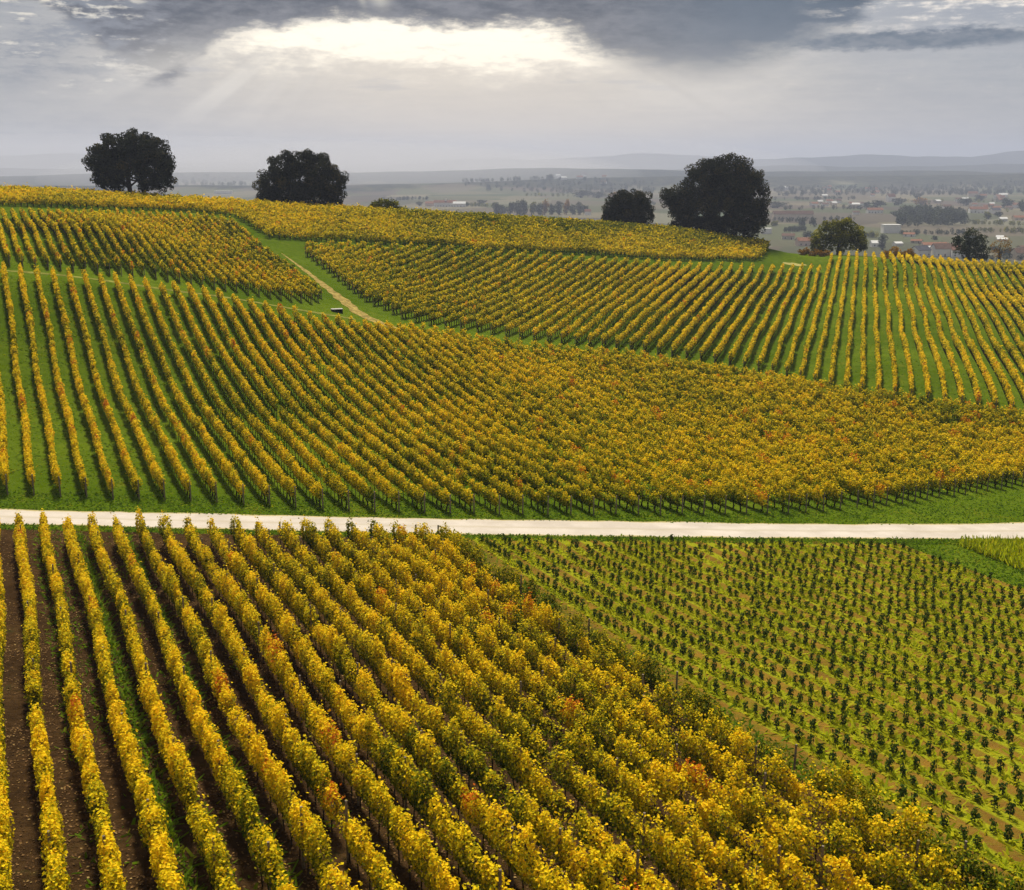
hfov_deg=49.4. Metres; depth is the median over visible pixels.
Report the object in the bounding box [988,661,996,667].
young vine
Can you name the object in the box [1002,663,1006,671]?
young vine
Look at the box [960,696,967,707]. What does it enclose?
young vine
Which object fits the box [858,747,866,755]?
young vine
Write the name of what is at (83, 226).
vine row
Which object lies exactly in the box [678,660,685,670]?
young vine
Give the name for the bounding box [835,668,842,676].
young vine
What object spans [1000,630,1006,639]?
young vine
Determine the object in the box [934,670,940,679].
young vine
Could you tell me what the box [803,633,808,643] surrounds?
young vine
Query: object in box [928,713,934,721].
young vine
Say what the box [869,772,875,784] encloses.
young vine
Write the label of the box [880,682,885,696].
young vine
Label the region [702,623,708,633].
young vine
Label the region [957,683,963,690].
young vine
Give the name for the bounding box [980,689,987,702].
young vine
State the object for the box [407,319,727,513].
vine row
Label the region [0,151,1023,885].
ground
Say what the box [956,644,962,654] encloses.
young vine
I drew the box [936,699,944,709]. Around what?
young vine
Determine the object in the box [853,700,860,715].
young vine
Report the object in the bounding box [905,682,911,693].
young vine
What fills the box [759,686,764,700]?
young vine
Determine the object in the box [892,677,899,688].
young vine
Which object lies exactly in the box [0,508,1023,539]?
road
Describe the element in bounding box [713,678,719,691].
young vine
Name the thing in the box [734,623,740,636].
young vine
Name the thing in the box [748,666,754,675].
young vine
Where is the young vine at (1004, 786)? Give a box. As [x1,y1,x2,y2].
[998,781,1007,794]
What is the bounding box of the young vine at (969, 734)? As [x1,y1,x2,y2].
[964,729,973,740]
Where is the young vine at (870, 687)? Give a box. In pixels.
[867,681,875,691]
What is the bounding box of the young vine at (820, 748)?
[815,743,824,753]
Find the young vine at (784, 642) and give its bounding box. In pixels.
[782,638,787,646]
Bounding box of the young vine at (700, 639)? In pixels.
[697,635,703,645]
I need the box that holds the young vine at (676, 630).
[674,622,679,633]
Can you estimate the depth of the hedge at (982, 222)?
1486.36 m
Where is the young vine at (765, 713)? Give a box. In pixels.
[760,707,769,721]
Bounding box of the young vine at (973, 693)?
[969,682,976,697]
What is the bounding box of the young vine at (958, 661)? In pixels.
[954,657,962,665]
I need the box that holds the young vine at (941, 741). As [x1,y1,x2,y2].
[939,736,944,744]
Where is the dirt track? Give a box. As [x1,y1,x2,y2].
[281,253,395,327]
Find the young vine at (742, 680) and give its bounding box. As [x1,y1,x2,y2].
[739,675,744,686]
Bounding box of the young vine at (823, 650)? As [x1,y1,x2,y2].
[820,648,826,654]
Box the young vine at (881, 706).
[878,702,886,711]
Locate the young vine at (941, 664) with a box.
[938,661,943,669]
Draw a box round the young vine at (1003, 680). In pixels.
[1000,675,1006,684]
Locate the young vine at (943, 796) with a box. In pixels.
[941,792,947,803]
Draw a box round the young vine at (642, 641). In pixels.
[639,636,645,646]
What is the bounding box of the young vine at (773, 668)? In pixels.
[770,662,776,671]
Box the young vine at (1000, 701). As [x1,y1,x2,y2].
[995,696,1002,708]
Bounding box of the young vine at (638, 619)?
[636,615,639,626]
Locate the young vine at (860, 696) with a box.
[857,692,863,700]
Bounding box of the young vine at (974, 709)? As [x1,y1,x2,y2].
[971,702,977,712]
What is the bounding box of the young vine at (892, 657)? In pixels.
[891,654,896,661]
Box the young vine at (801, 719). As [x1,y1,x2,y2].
[799,714,803,722]
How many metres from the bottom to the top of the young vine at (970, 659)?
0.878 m
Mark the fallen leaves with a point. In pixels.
(236, 740)
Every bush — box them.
[368,198,403,209]
[797,247,809,254]
[808,248,820,255]
[818,250,829,256]
[884,246,903,258]
[903,249,915,259]
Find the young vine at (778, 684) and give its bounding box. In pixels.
[776,681,780,691]
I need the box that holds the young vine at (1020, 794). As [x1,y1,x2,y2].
[1016,788,1023,802]
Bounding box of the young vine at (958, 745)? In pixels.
[952,741,961,751]
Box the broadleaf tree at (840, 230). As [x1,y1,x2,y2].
[810,217,868,254]
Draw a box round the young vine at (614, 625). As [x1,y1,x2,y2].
[612,617,618,629]
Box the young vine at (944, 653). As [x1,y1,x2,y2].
[941,651,947,659]
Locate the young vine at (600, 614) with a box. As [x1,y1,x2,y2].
[597,612,602,621]
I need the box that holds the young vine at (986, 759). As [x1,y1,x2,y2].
[983,755,989,765]
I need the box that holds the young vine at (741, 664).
[738,659,745,670]
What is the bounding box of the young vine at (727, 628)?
[725,622,730,631]
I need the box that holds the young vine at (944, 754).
[941,750,947,762]
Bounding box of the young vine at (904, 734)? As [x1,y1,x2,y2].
[900,732,906,741]
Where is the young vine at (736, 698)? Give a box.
[733,695,739,704]
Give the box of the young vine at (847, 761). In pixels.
[843,758,849,769]
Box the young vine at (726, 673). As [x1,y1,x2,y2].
[722,669,729,677]
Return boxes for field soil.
[0,529,965,889]
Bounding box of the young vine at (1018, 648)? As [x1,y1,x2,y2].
[1015,644,1021,656]
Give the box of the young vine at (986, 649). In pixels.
[984,645,989,654]
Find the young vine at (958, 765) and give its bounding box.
[954,758,962,771]
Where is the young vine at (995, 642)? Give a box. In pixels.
[991,639,998,647]
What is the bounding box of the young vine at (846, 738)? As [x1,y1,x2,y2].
[842,733,849,748]
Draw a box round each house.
[425,201,433,205]
[433,198,456,206]
[453,201,465,206]
[584,209,590,214]
[760,228,771,233]
[772,211,813,218]
[781,233,794,239]
[795,236,812,245]
[809,202,818,205]
[830,201,836,205]
[866,207,883,212]
[869,240,879,246]
[885,193,895,201]
[892,241,903,245]
[903,232,915,236]
[910,238,922,242]
[910,244,931,256]
[930,242,953,256]
[941,204,951,208]
[951,246,964,256]
[967,191,977,196]
[968,206,987,212]
[989,208,1000,213]
[996,237,1007,240]
[998,217,1007,220]
[1004,206,1012,209]
[1010,248,1023,259]
[1011,215,1023,219]
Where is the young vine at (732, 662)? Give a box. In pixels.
[730,656,734,665]
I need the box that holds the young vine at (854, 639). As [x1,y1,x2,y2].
[851,635,858,642]
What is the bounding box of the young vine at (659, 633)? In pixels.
[656,628,663,639]
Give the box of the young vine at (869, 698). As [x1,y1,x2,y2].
[866,696,873,706]
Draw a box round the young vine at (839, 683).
[835,681,842,689]
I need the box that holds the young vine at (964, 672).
[960,666,967,678]
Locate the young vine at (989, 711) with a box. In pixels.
[985,707,992,717]
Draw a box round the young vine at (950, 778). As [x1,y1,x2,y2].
[946,774,952,783]
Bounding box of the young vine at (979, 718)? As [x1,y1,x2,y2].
[975,716,984,729]
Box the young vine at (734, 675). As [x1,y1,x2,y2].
[731,670,736,683]
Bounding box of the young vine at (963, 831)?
[958,825,968,838]
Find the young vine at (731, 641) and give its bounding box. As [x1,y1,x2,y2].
[727,637,732,647]
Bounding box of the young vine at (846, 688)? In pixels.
[843,683,851,694]
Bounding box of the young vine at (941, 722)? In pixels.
[938,717,946,726]
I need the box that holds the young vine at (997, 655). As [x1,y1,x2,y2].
[994,649,1001,658]
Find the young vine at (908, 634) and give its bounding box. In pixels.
[904,632,909,641]
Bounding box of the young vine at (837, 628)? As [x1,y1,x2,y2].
[835,621,839,632]
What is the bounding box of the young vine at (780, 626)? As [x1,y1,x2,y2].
[777,622,783,631]
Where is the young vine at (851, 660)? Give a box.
[847,656,855,668]
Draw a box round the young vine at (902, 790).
[895,784,907,800]
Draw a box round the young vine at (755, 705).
[753,703,757,713]
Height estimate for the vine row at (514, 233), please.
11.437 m
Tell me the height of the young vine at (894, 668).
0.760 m
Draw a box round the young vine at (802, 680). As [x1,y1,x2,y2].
[798,675,805,687]
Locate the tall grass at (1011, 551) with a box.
[957,534,1023,571]
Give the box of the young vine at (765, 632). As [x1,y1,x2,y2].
[762,628,769,637]
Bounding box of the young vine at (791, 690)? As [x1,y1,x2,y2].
[786,687,793,696]
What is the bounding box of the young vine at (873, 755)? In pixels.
[868,749,877,763]
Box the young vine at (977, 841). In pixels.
[972,834,983,846]
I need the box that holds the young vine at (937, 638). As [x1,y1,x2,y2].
[936,633,940,643]
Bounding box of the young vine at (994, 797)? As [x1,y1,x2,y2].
[990,795,999,809]
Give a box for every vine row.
[0,182,103,190]
[0,185,121,191]
[0,185,182,196]
[0,187,369,206]
[0,190,667,225]
[0,192,711,231]
[0,193,693,228]
[0,205,24,266]
[0,223,10,266]
[0,261,35,494]
[0,372,9,494]
[0,518,15,889]
[1,185,162,195]
[1,187,228,197]
[1,189,657,224]
[2,188,650,223]
[5,188,517,215]
[5,193,652,224]
[7,187,304,202]
[10,207,37,267]
[13,510,70,889]
[15,186,265,199]
[17,263,61,496]
[19,207,49,269]
[28,207,61,270]
[33,264,88,498]
[37,208,74,271]
[38,508,127,889]
[46,207,86,269]
[50,265,114,499]
[55,208,98,273]
[62,515,185,889]
[64,208,111,273]
[66,267,142,498]
[74,208,121,275]
[81,207,133,276]
[81,269,165,499]
[86,511,240,889]
[89,208,144,276]
[98,209,157,278]
[98,272,191,500]
[106,209,169,281]
[110,512,296,889]
[113,271,217,501]
[115,207,180,282]
[123,209,193,284]
[128,274,244,504]
[131,209,204,284]
[135,506,362,889]
[140,209,216,288]
[142,277,270,505]
[147,210,226,289]
[155,208,238,290]
[156,510,406,889]
[158,282,296,506]
[162,210,248,293]
[171,211,260,295]
[171,280,324,509]
[179,211,272,297]
[182,512,480,889]
[186,211,282,299]
[186,282,351,510]
[195,202,737,235]
[195,212,292,299]
[201,285,375,511]
[202,211,302,302]
[207,516,514,889]
[211,213,312,302]
[215,287,401,511]
[219,205,743,238]
[219,214,319,302]
[228,216,322,298]
[229,514,597,889]
[230,293,425,512]
[234,207,727,235]
[237,209,757,238]
[240,211,759,239]
[245,213,761,240]
[247,214,764,240]
[247,296,453,512]
[250,216,769,248]
[253,218,768,245]
[254,516,642,889]
[255,221,768,248]
[259,223,766,249]
[261,300,475,512]
[263,226,765,256]
[264,225,767,252]
[276,302,500,513]
[277,517,699,889]
[292,305,523,513]
[298,516,752,889]
[303,241,317,249]
[305,240,334,256]
[307,311,548,514]
[310,240,351,260]
[315,240,366,264]
[320,312,572,514]
[321,241,382,267]
[323,517,781,889]
[326,242,399,271]
[332,242,412,275]
[334,313,594,514]
[336,244,427,280]
[341,242,440,284]
[343,516,848,889]
[346,244,454,288]
[348,316,616,513]
[350,245,467,292]
[358,247,480,296]
[362,318,641,513]
[363,247,493,301]
[366,518,890,889]
[372,247,504,305]
[374,319,661,514]
[382,249,516,309]
[385,320,683,513]
[388,518,957,889]
[390,250,528,313]
[396,322,705,513]
[400,249,539,318]
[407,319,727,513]
[413,251,551,321]
[413,522,1001,889]
[420,321,748,512]
[428,252,562,324]
[431,325,771,513]
[436,521,1023,889]
[444,253,574,327]
[445,325,790,513]
[459,254,584,329]
[460,328,808,511]
[468,239,762,257]
[474,333,825,510]
[475,255,595,330]
[487,333,842,508]
[490,256,607,333]
[502,336,858,507]
[504,256,617,335]
[517,256,628,337]
[517,337,875,505]
[531,340,888,504]
[532,258,639,339]
[544,340,904,503]
[546,258,649,340]
[556,343,917,500]
[559,259,660,342]
[570,344,929,498]
[574,260,671,343]
[583,343,944,496]
[587,259,681,345]
[596,346,958,494]
[598,245,757,260]
[601,260,692,346]
[610,348,967,493]
[615,261,701,347]
[623,347,978,490]
[626,247,744,260]
[628,263,712,350]
[638,350,989,489]
[641,261,724,351]
[651,249,714,260]
[655,353,1007,488]
[657,262,732,354]
[670,263,743,357]
[674,355,1016,486]
[684,262,754,358]
[690,360,1023,484]
[699,264,763,359]
[706,362,1023,478]
[713,264,774,362]
[723,363,1023,467]
[728,263,784,364]
[738,366,1023,463]
[742,264,794,366]
[756,263,803,369]
[765,370,1023,458]
[770,264,812,373]
[784,265,821,375]
[791,373,1023,452]
[798,252,832,375]
[812,251,841,380]
[817,378,1023,451]
[828,251,849,384]
[841,380,1023,445]
[844,249,858,386]
[860,251,867,387]
[870,387,1023,442]
[872,252,881,390]
[880,251,897,396]
[889,251,913,397]
[897,252,930,401]
[897,387,1023,438]
[905,253,947,401]
[913,254,964,403]
[918,393,1023,435]
[922,254,981,404]
[930,255,998,407]
[939,255,1014,406]
[940,396,1023,431]
[947,257,1023,402]
[955,257,1023,375]
[960,399,1023,425]
[963,258,1023,357]
[972,258,1023,336]
[980,259,1023,319]
[984,400,1023,426]
[988,259,1023,307]
[997,259,1023,299]
[1005,260,1023,287]
[1005,404,1023,418]
[1013,260,1023,275]
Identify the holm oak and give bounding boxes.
[81,127,177,194]
[252,148,349,204]
[600,188,654,223]
[658,152,772,238]
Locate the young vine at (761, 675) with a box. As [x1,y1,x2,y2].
[759,670,764,680]
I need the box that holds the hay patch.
[783,262,805,265]
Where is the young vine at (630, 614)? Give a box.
[627,610,634,621]
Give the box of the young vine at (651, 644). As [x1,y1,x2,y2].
[648,639,654,651]
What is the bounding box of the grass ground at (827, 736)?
[474,537,1023,877]
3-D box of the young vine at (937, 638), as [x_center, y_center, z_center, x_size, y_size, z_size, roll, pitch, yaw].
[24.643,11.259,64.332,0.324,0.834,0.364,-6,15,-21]
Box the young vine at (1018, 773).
[1012,764,1020,781]
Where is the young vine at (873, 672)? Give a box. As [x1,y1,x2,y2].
[870,667,877,676]
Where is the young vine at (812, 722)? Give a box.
[809,718,816,728]
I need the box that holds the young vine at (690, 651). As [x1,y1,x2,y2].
[688,648,694,656]
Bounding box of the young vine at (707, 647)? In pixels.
[705,637,709,650]
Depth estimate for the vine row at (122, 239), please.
175.02 m
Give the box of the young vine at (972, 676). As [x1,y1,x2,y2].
[969,673,975,682]
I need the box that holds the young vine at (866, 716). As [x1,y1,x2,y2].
[863,712,870,722]
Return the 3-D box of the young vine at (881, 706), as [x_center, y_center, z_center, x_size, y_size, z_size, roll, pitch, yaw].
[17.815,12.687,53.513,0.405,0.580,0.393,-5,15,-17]
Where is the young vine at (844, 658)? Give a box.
[841,655,847,663]
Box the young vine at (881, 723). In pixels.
[878,720,883,729]
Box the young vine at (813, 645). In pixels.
[810,638,816,648]
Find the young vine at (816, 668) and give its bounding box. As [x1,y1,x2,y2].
[813,664,818,679]
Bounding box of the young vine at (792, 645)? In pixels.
[789,642,795,650]
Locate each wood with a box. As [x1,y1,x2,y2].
[174,172,255,185]
[462,176,655,193]
[773,179,1023,195]
[895,202,968,226]
[970,253,1023,261]
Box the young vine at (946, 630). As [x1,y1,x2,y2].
[943,626,948,636]
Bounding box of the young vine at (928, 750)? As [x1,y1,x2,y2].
[925,740,934,755]
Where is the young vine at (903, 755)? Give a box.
[900,748,905,759]
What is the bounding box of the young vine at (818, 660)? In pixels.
[815,655,820,666]
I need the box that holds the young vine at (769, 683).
[766,677,772,686]
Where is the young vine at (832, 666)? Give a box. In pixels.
[829,657,834,669]
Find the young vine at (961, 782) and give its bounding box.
[958,779,966,791]
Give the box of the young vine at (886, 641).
[885,635,889,644]
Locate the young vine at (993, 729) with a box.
[988,726,998,736]
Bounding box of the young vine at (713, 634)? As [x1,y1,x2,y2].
[710,630,715,639]
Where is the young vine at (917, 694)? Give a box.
[914,684,920,699]
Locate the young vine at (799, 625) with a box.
[796,622,803,628]
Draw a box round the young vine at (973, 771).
[968,766,977,777]
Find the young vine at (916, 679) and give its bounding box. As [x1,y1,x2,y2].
[913,674,919,683]
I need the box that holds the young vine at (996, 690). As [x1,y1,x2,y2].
[994,682,999,694]
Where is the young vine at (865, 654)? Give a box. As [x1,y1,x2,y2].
[859,650,866,659]
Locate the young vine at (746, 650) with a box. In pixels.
[743,648,750,657]
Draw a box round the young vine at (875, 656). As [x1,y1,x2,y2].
[873,654,877,664]
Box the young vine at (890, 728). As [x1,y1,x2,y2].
[887,724,895,734]
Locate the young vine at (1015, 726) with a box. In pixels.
[1013,722,1018,729]
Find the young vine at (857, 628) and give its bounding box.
[855,623,861,633]
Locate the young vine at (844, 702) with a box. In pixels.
[841,699,847,709]
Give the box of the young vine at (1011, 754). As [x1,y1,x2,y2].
[1009,745,1014,759]
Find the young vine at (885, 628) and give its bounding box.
[882,625,888,632]
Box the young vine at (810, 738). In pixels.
[807,734,814,745]
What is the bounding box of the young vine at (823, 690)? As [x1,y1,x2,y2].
[821,686,826,697]
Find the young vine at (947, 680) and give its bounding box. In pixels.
[945,676,951,686]
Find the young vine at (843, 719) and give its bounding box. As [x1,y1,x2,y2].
[839,711,847,724]
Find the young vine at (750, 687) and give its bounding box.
[749,682,755,694]
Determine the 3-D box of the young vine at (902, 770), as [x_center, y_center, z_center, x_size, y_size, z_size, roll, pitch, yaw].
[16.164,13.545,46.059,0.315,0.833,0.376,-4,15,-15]
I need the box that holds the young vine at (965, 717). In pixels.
[960,713,968,722]
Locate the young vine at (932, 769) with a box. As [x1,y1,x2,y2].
[929,760,936,775]
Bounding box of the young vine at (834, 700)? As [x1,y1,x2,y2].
[830,690,838,703]
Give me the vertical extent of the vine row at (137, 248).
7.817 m
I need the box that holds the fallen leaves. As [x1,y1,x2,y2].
[0,530,937,889]
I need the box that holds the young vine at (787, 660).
[783,656,790,664]
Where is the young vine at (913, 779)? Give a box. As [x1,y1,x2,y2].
[908,775,918,785]
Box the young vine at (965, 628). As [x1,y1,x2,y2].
[963,624,968,632]
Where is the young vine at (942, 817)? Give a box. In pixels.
[939,810,949,827]
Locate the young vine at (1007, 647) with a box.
[1004,641,1009,651]
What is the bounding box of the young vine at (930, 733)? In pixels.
[928,726,934,738]
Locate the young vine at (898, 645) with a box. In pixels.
[895,636,900,650]
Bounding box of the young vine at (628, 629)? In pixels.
[626,625,630,636]
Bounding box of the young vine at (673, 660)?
[671,654,675,664]
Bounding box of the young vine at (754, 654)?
[751,650,757,661]
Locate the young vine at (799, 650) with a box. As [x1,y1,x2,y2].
[797,648,802,656]
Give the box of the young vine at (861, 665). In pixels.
[858,660,865,671]
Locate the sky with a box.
[0,0,1023,166]
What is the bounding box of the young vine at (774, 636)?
[769,632,776,643]
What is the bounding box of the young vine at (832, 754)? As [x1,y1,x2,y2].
[829,750,836,760]
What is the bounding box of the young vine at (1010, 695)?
[1008,687,1013,699]
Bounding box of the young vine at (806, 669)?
[803,663,809,675]
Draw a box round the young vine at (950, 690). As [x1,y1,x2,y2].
[945,688,953,701]
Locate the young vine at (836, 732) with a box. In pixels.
[832,728,840,742]
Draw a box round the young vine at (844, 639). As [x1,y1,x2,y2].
[839,636,846,649]
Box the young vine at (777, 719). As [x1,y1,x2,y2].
[773,714,779,728]
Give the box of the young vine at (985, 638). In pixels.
[982,632,988,643]
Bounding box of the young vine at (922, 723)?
[915,717,924,730]
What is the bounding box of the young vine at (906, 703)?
[903,698,908,707]
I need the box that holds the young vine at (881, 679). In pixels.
[880,673,885,681]
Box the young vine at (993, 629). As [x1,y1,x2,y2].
[989,624,994,635]
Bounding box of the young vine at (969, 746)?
[966,744,973,759]
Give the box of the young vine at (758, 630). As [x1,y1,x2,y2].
[756,625,760,633]
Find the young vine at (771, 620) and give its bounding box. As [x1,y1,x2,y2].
[768,616,773,626]
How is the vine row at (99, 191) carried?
on the ground at (430, 179)
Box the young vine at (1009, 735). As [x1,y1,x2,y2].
[1005,728,1014,743]
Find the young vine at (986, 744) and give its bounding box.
[981,736,988,747]
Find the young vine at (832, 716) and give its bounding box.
[826,708,835,721]
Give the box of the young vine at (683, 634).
[681,627,687,636]
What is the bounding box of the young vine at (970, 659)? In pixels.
[966,656,973,668]
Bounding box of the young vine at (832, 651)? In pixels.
[829,645,835,657]
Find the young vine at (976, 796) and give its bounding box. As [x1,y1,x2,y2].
[973,790,981,800]
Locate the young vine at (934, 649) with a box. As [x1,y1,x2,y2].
[931,644,939,654]
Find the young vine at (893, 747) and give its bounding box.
[888,740,898,754]
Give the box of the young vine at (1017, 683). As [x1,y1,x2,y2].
[1014,677,1020,691]
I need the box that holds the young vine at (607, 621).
[604,615,610,624]
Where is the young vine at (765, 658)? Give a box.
[762,656,767,667]
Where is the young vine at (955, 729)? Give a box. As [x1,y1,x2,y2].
[952,725,958,733]
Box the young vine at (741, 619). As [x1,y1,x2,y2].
[739,613,744,625]
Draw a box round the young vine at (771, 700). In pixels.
[769,691,773,704]
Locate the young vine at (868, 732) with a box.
[863,729,872,739]
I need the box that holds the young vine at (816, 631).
[814,627,818,637]
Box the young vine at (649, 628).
[646,623,652,633]
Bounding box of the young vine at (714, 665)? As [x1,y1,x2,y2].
[711,658,717,671]
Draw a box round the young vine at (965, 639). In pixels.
[963,634,969,645]
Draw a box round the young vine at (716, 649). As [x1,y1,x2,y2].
[712,647,718,655]
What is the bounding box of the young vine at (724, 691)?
[722,688,727,696]
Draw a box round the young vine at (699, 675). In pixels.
[697,668,702,678]
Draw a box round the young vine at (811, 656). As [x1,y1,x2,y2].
[809,650,813,660]
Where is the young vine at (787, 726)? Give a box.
[785,723,789,731]
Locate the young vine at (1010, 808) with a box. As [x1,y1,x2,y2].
[1005,798,1015,817]
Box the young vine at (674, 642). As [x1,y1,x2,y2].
[671,638,677,647]
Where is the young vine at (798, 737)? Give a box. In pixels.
[794,727,804,741]
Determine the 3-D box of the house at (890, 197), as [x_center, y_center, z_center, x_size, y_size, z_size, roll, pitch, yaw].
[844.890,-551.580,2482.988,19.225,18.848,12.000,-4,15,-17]
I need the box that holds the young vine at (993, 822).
[989,818,997,831]
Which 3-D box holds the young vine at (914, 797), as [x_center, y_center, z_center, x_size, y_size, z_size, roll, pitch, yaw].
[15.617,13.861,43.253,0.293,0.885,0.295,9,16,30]
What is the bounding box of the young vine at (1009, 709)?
[1007,704,1013,714]
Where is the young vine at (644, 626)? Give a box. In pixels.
[642,620,646,629]
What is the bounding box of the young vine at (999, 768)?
[997,756,1005,772]
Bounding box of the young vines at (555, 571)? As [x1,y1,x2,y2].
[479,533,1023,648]
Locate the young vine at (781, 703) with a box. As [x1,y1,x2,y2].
[778,699,785,711]
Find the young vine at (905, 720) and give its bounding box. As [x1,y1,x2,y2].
[902,710,909,723]
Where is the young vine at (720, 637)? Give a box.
[718,634,722,642]
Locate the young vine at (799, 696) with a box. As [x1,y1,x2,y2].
[797,692,802,702]
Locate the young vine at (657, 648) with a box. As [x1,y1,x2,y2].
[654,645,660,654]
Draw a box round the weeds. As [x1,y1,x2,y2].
[30,527,1013,889]
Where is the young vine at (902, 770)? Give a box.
[900,763,906,778]
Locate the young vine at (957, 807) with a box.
[955,804,961,813]
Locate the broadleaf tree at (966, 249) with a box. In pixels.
[951,227,990,261]
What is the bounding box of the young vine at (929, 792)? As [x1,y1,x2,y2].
[925,781,935,795]
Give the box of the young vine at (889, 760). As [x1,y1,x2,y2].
[885,754,894,771]
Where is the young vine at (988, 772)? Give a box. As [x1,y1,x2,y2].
[983,766,991,785]
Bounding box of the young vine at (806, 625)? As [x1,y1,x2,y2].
[804,622,809,631]
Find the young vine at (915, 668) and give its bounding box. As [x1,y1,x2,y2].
[913,664,918,670]
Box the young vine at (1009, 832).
[1003,824,1013,840]
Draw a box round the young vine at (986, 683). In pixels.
[983,680,991,689]
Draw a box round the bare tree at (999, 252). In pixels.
[990,236,1012,259]
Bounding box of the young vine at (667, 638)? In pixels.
[665,634,669,643]
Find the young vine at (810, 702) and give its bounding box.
[808,697,813,707]
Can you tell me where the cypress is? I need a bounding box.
[877,233,888,249]
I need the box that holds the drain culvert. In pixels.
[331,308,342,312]
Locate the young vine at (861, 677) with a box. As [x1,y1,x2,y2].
[859,674,863,685]
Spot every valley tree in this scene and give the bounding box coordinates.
[491,202,499,213]
[498,205,509,213]
[507,202,513,214]
[511,199,522,214]
[519,198,528,214]
[529,202,536,214]
[535,202,543,214]
[542,198,549,214]
[548,203,555,213]
[555,201,563,214]
[562,199,569,214]
[567,204,576,214]
[572,190,593,197]
[574,201,583,214]
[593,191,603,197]
[770,201,786,207]
[770,220,778,225]
[797,217,805,225]
[803,230,812,236]
[809,217,816,225]
[863,201,870,207]
[872,200,886,207]
[890,210,898,216]
[892,197,906,204]
[912,192,921,198]
[913,197,927,205]
[957,198,972,205]
[974,194,984,200]
[983,211,991,218]
[993,212,1003,216]
[997,248,1011,255]
[1001,198,1014,207]
[1016,199,1023,210]
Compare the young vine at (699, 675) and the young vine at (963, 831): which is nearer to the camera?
the young vine at (963, 831)
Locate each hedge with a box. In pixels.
[382,196,428,199]
[466,202,494,206]
[526,192,609,196]
[772,215,854,221]
[774,195,855,199]
[783,204,874,209]
[783,225,806,231]
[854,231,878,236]
[892,198,1010,202]
[899,228,965,234]
[967,219,1023,225]
[971,226,1023,232]
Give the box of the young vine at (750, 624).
[747,616,752,628]
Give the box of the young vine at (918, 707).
[915,701,922,714]
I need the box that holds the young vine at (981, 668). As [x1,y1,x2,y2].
[978,663,983,674]
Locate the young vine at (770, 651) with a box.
[766,647,773,655]
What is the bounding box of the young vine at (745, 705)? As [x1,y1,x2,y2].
[742,701,747,708]
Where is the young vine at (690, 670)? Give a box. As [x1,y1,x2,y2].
[686,665,693,674]
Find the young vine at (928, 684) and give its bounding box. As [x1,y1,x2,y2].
[924,681,931,689]
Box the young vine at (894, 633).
[892,628,896,637]
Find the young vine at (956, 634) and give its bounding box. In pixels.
[952,628,957,639]
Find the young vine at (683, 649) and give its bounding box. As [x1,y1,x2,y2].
[679,643,687,653]
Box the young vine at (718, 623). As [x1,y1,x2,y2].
[716,620,721,626]
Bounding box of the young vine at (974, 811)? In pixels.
[970,807,981,821]
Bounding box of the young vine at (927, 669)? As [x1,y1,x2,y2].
[923,664,930,675]
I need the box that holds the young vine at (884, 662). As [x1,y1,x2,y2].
[881,659,887,669]
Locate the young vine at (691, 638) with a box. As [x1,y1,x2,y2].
[688,635,694,642]
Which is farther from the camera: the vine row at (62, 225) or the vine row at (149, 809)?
the vine row at (62, 225)
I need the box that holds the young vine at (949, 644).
[946,641,953,649]
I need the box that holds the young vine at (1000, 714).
[996,707,1005,723]
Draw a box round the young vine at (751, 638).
[749,635,754,644]
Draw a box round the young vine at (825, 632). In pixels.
[823,628,828,642]
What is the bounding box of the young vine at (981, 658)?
[979,654,985,662]
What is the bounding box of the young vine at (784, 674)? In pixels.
[781,667,786,678]
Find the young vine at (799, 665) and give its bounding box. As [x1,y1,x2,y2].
[795,661,802,669]
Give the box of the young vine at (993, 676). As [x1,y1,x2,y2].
[990,668,996,679]
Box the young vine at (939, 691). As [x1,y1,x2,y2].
[936,687,943,695]
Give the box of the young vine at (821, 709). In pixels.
[819,704,824,712]
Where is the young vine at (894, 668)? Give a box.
[892,663,896,673]
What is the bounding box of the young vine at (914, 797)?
[909,791,917,806]
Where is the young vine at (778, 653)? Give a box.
[774,650,781,659]
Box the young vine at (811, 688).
[808,681,813,691]
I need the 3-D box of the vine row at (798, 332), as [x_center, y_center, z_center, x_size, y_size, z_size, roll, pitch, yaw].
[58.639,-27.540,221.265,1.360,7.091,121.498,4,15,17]
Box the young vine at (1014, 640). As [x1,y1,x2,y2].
[1012,634,1016,643]
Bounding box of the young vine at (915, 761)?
[913,756,919,767]
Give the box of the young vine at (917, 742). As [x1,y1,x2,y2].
[911,738,919,747]
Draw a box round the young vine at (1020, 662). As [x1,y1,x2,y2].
[1016,658,1023,668]
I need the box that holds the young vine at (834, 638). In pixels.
[831,636,836,644]
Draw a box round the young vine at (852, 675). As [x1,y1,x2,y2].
[849,671,853,680]
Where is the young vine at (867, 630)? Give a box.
[865,627,872,636]
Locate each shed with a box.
[214,191,232,193]
[880,224,900,232]
[919,241,946,245]
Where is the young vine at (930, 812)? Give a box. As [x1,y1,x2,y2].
[926,805,933,818]
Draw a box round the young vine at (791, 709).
[788,705,796,717]
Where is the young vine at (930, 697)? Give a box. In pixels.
[927,692,933,705]
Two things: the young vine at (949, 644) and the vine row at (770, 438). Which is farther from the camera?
the vine row at (770, 438)
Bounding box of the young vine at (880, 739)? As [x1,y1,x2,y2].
[876,732,884,744]
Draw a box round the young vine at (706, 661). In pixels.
[705,656,708,667]
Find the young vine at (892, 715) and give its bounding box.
[890,711,896,718]
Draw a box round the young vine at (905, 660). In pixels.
[902,652,908,665]
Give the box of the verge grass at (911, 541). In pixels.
[0,477,1023,587]
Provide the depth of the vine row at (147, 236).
176.92 m

